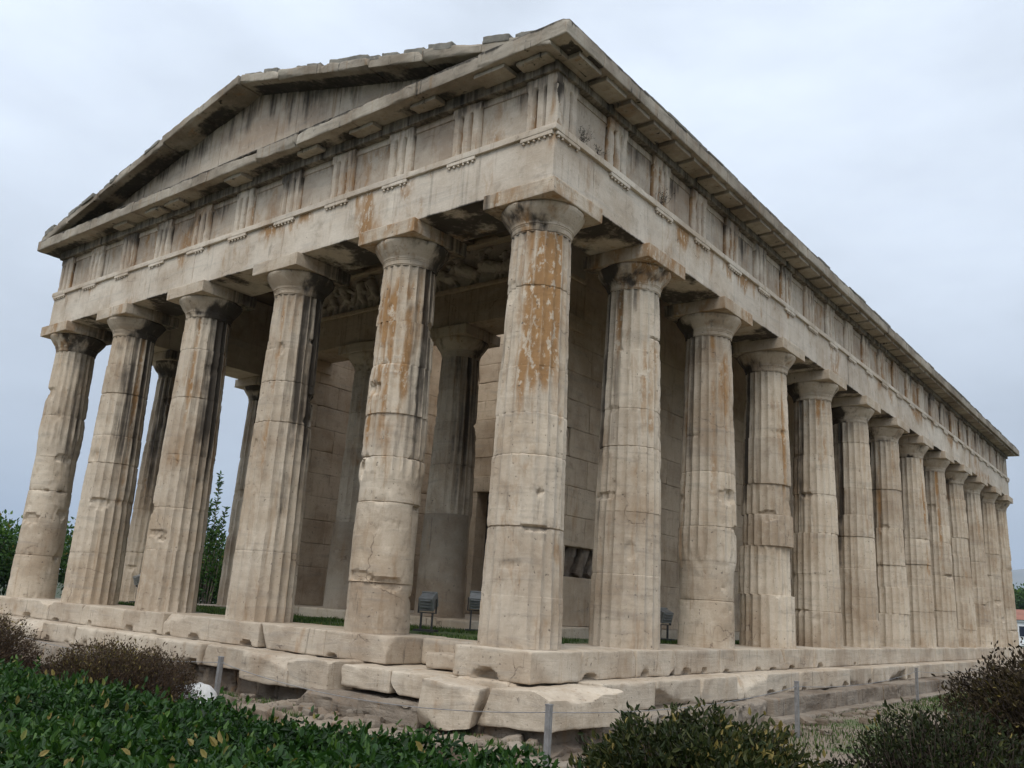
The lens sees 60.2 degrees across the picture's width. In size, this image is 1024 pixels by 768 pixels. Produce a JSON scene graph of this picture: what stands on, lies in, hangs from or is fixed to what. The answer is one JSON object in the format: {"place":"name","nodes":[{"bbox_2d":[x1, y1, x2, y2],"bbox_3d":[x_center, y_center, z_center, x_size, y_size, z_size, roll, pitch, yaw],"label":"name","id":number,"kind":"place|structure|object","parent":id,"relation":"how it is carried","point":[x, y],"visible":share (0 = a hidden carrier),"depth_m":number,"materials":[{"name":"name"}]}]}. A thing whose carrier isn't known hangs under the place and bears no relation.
{"place":"outdoors","nodes":[
{"label":"outdoors","id":0,"kind":"place"},
{"bbox_2d":[118,600,738,643],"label":"grass","id":1,"kind":"structure","parent":0,"point":[220,611],"depth_m":14.83,"materials":[{"name":"green plant"}]},
{"bbox_2d":[128,605,736,643],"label":"colonnade floor","id":2,"kind":"structure","parent":0,"point":[467,634],"depth_m":13.62,"materials":[{"name":"beige stone"}]},
{"bbox_2d":[130,574,139,602],"bbox_3d":[-8.049,4.402,19.089,0.301,0.641,0.370,15,-18,-40],"label":"floodlight","id":3,"kind":"object","parent":2,"relation":"on","point":[136,578],"visible":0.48,"depth_m":19.04,"materials":[{"name":"metal"}]},
{"bbox_2d":[413,591,438,631],"bbox_3d":[-1.279,3.436,13.335,0.320,0.587,0.308,0,-14,13],"label":"floodlight","id":4,"kind":"object","parent":2,"relation":"on","point":[428,601],"visible":0.98,"depth_m":13.28,"materials":[{"name":"metal"}]},
{"bbox_2d":[465,591,480,630],"bbox_3d":[-0.592,3.787,14.721,0.320,0.652,0.313,3,-14,3],"label":"floodlight","id":5,"kind":"object","parent":2,"relation":"on","point":[474,599],"visible":0.56,"depth_m":14.66,"materials":[{"name":"metal"}]},
{"bbox_2d":[660,607,674,640],"bbox_3d":[2.790,4.406,16.221,0.320,0.581,0.301,12,-16,-30],"label":"floodlight","id":6,"kind":"object","parent":2,"relation":"on","point":[666,615],"visible":0.65,"depth_m":16.17,"materials":[{"name":"metal"}]},
{"bbox_2d":[0,582,1023,767],"bbox_3d":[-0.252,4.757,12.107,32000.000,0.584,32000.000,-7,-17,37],"label":"ground","id":7,"kind":"structure","parent":0,"point":[829,749],"depth_m":12.58,"materials":[{"name":"green plant"}]},
{"bbox_2d":[0,509,22,595],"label":"tree","id":8,"kind":"object","parent":7,"relation":"on","point":[8,541],"visible":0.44,"depth_m":43.14,"materials":[{"name":"green plant"}]},
{"bbox_2d":[0,599,50,668],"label":"shrub","id":9,"kind":"object","parent":7,"relation":"on","point":[8,638],"visible":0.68,"depth_m":11.04,"materials":[{"name":"brown plant"}]},
{"bbox_2d":[57,517,127,595],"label":"tree","id":10,"kind":"object","parent":7,"relation":"on","point":[64,561],"visible":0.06,"depth_m":40.79,"materials":[{"name":"green plant"}]},
{"bbox_2d":[26,629,207,703],"bbox_3d":[-4.073,3.122,9.014,1.888,1.189,1.906,-7,-17,37],"label":"shrub","id":11,"kind":"object","parent":7,"relation":"on","point":[121,667],"visible":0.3,"depth_m":8.90,"materials":[{"name":"brown plant"}]},
{"bbox_2d":[153,682,217,705],"bbox_3d":[-3.670,3.478,9.462,0.998,0.577,0.509,2,-14,8],"label":"rock","id":12,"kind":"object","parent":7,"relation":"on","point":[206,689],"visible":0.18,"depth_m":9.38,"materials":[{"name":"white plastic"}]},
{"bbox_2d":[197,519,226,603],"bbox_3d":[-14.636,8.583,39.901,6.454,5.435,7.010,-7,-17,37],"label":"tree","id":13,"kind":"object","parent":7,"relation":"on","point":[215,593],"visible":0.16,"depth_m":39.00,"materials":[{"name":"green plant"}]},
{"bbox_2d":[198,470,229,603],"bbox_3d":[-13.235,7.146,39.172,1.219,6.701,0.539,1,-14,9],"label":"sapling","id":14,"kind":"object","parent":7,"relation":"on","point":[213,535],"visible":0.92,"depth_m":39.13,"materials":[{"name":"green plant"}]},
{"bbox_2d":[214,656,224,694],"bbox_3d":[-3.600,3.780,10.744,0.078,0.892,0.078,-7,-17,37],"label":"post","id":15,"kind":"object","parent":7,"relation":"on","point":[218,674],"visible":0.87,"depth_m":10.78,"materials":[{"name":"metal"}]},
{"bbox_2d":[20,636,215,662],"bbox_3d":[-5.923,3.736,12.495,5.784,0.132,0.009,-6,-17,35],"label":"wire","id":16,"kind":"object","parent":15,"relation":"attached to","point":[92,652],"visible":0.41,"depth_m":12.83,"materials":[{"name":"metal"}]},
{"bbox_2d":[222,663,542,712],"bbox_3d":[-1.625,3.279,9.421,4.824,0.177,0.009,-6,-17,35],"label":"wire","id":17,"kind":"object","parent":15,"relation":"attached to","point":[388,703],"visible":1,"depth_m":9.13,"materials":[{"name":"metal"}]},
{"bbox_2d":[0,654,648,767],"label":"hedge","id":18,"kind":"object","parent":7,"relation":"on","point":[47,720],"visible":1,"depth_m":3.64,"materials":[{"name":"green plant"}]},
{"bbox_2d":[0,19,1023,767],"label":"temple","id":19,"kind":"structure","parent":7,"relation":"on","point":[458,321],"depth_m":15.18,"materials":[{"name":"stone"}]},
{"bbox_2d":[239,650,324,686],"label":"stone block","id":20,"kind":"structure","parent":19,"relation":"on","point":[271,664],"depth_m":11.55,"materials":[{"name":"stone"}]},
{"bbox_2d":[287,656,369,689],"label":"stone block","id":21,"kind":"structure","parent":19,"relation":"on","point":[307,672],"depth_m":10.95,"materials":[{"name":"stone"}]},
{"bbox_2d":[417,675,489,730],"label":"stone block","id":22,"kind":"structure","parent":19,"relation":"on","point":[444,692],"depth_m":9.28,"materials":[{"name":"stone"}]},
{"bbox_2d":[482,495,488,579],"bbox_3d":[0.596,4.124,21.323,3.280,2.980,0.100,-7,-17,37],"label":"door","id":23,"kind":"structure","parent":19,"relation":"in","point":[487,527],"depth_m":22.42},
{"bbox_2d":[477,684,623,732],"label":"stone block","id":24,"kind":"structure","parent":19,"relation":"on","point":[567,698],"depth_m":9.07,"materials":[{"name":"stone"}]},
{"bbox_2d":[579,126,594,142],"bbox_3d":[1.006,-3.323,11.862,0.178,0.254,0.416,-3,-15,24],"label":"weed","id":25,"kind":"object","parent":19,"relation":"on","point":[581,136],"visible":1,"depth_m":11.82,"materials":[{"name":"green plant"}]},
{"bbox_2d":[658,189,674,204],"bbox_3d":[2.320,-2.854,13.433,0.190,0.257,0.407,-7,-17,37],"label":"weed","id":26,"kind":"object","parent":19,"relation":"on","point":[664,197],"visible":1,"depth_m":13.43,"materials":[{"name":"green plant"}]},
{"bbox_2d":[542,704,553,767],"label":"post","id":27,"kind":"object","parent":7,"relation":"on","point":[548,712],"visible":0.93,"depth_m":7.99,"materials":[{"name":"metal"}]},
{"bbox_2d":[220,693,884,757],"bbox_3d":[1.062,4.351,11.073,13.055,0.456,6.464,7,-14,-15],"label":"rubble","id":28,"kind":"object","parent":7,"relation":"on","point":[376,720],"visible":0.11,"depth_m":10.25,"materials":[{"name":"stone"}]},
{"bbox_2d":[567,696,858,767],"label":"shrub","id":29,"kind":"object","parent":7,"relation":"on","point":[719,742],"visible":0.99,"depth_m":4.47,"materials":[{"name":"green plant"}]},
{"bbox_2d":[793,681,799,737],"bbox_3d":[3.854,4.420,11.932,0.078,0.772,0.078,-7,-17,37],"label":"post","id":30,"kind":"object","parent":7,"relation":"on","point":[797,707],"visible":0.92,"depth_m":11.92,"materials":[{"name":"metal"}]},
{"bbox_2d":[554,687,794,712],"bbox_3d":[2.103,3.587,10.019,0.008,0.149,5.428,-8,-18,40],"label":"wire","id":31,"kind":"object","parent":30,"relation":"attached to","point":[665,709],"visible":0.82,"depth_m":9.34,"materials":[{"name":"metal"}]},
{"bbox_2d":[800,671,915,686],"bbox_3d":[6.095,5.064,15.076,0.008,0.108,7.811,-6,-17,34],"label":"wire","id":32,"kind":"object","parent":30,"relation":"attached to","point":[863,684],"visible":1,"depth_m":15.00,"materials":[{"name":"metal"}]},
{"bbox_2d":[914,668,918,700],"bbox_3d":[8.303,6.220,18.094,0.078,0.772,0.078,-7,-17,37],"label":"post","id":33,"kind":"object","parent":7,"relation":"on","point":[916,684],"visible":0.92,"depth_m":18.09,"materials":[{"name":"metal"}]},
{"bbox_2d":[825,693,1023,767],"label":"shrub","id":34,"kind":"object","parent":7,"relation":"on","point":[948,746],"visible":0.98,"depth_m":5.02,"materials":[{"name":"green plant"}]},
{"bbox_2d":[931,637,1023,763],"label":"shrub","id":35,"kind":"object","parent":7,"relation":"on","point":[1004,692],"visible":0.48,"depth_m":6.25,"materials":[{"name":"green plant"}]},
{"bbox_2d":[1013,583,1023,609],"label":"tree","id":36,"kind":"object","parent":7,"relation":"on","point":[1019,597],"visible":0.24,"depth_m":155.44,"materials":[{"name":"green plant"}]},
{"bbox_2d":[1016,609,1023,645],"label":"building","id":37,"kind":"structure","parent":7,"relation":"on","point":[1020,618],"depth_m":139.04,"materials":[{"name":"white tile"}]},
{"bbox_2d":[1018,625,1023,636],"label":"window","id":38,"kind":"structure","parent":37,"relation":"in","point":[1021,628],"depth_m":138.77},
{"bbox_2d":[0,0,1023,569],"label":"sky","id":39,"kind":"structure","parent":0,"point":[886,136],"materials":[{"name":"grey"}]},
{"bbox_2d":[1012,569,1023,589],"bbox_3d":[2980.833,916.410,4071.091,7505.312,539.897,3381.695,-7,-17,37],"label":"hill","id":40,"kind":"structure","parent":0,"point":[1018,576],"depth_m":4936.36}
]}

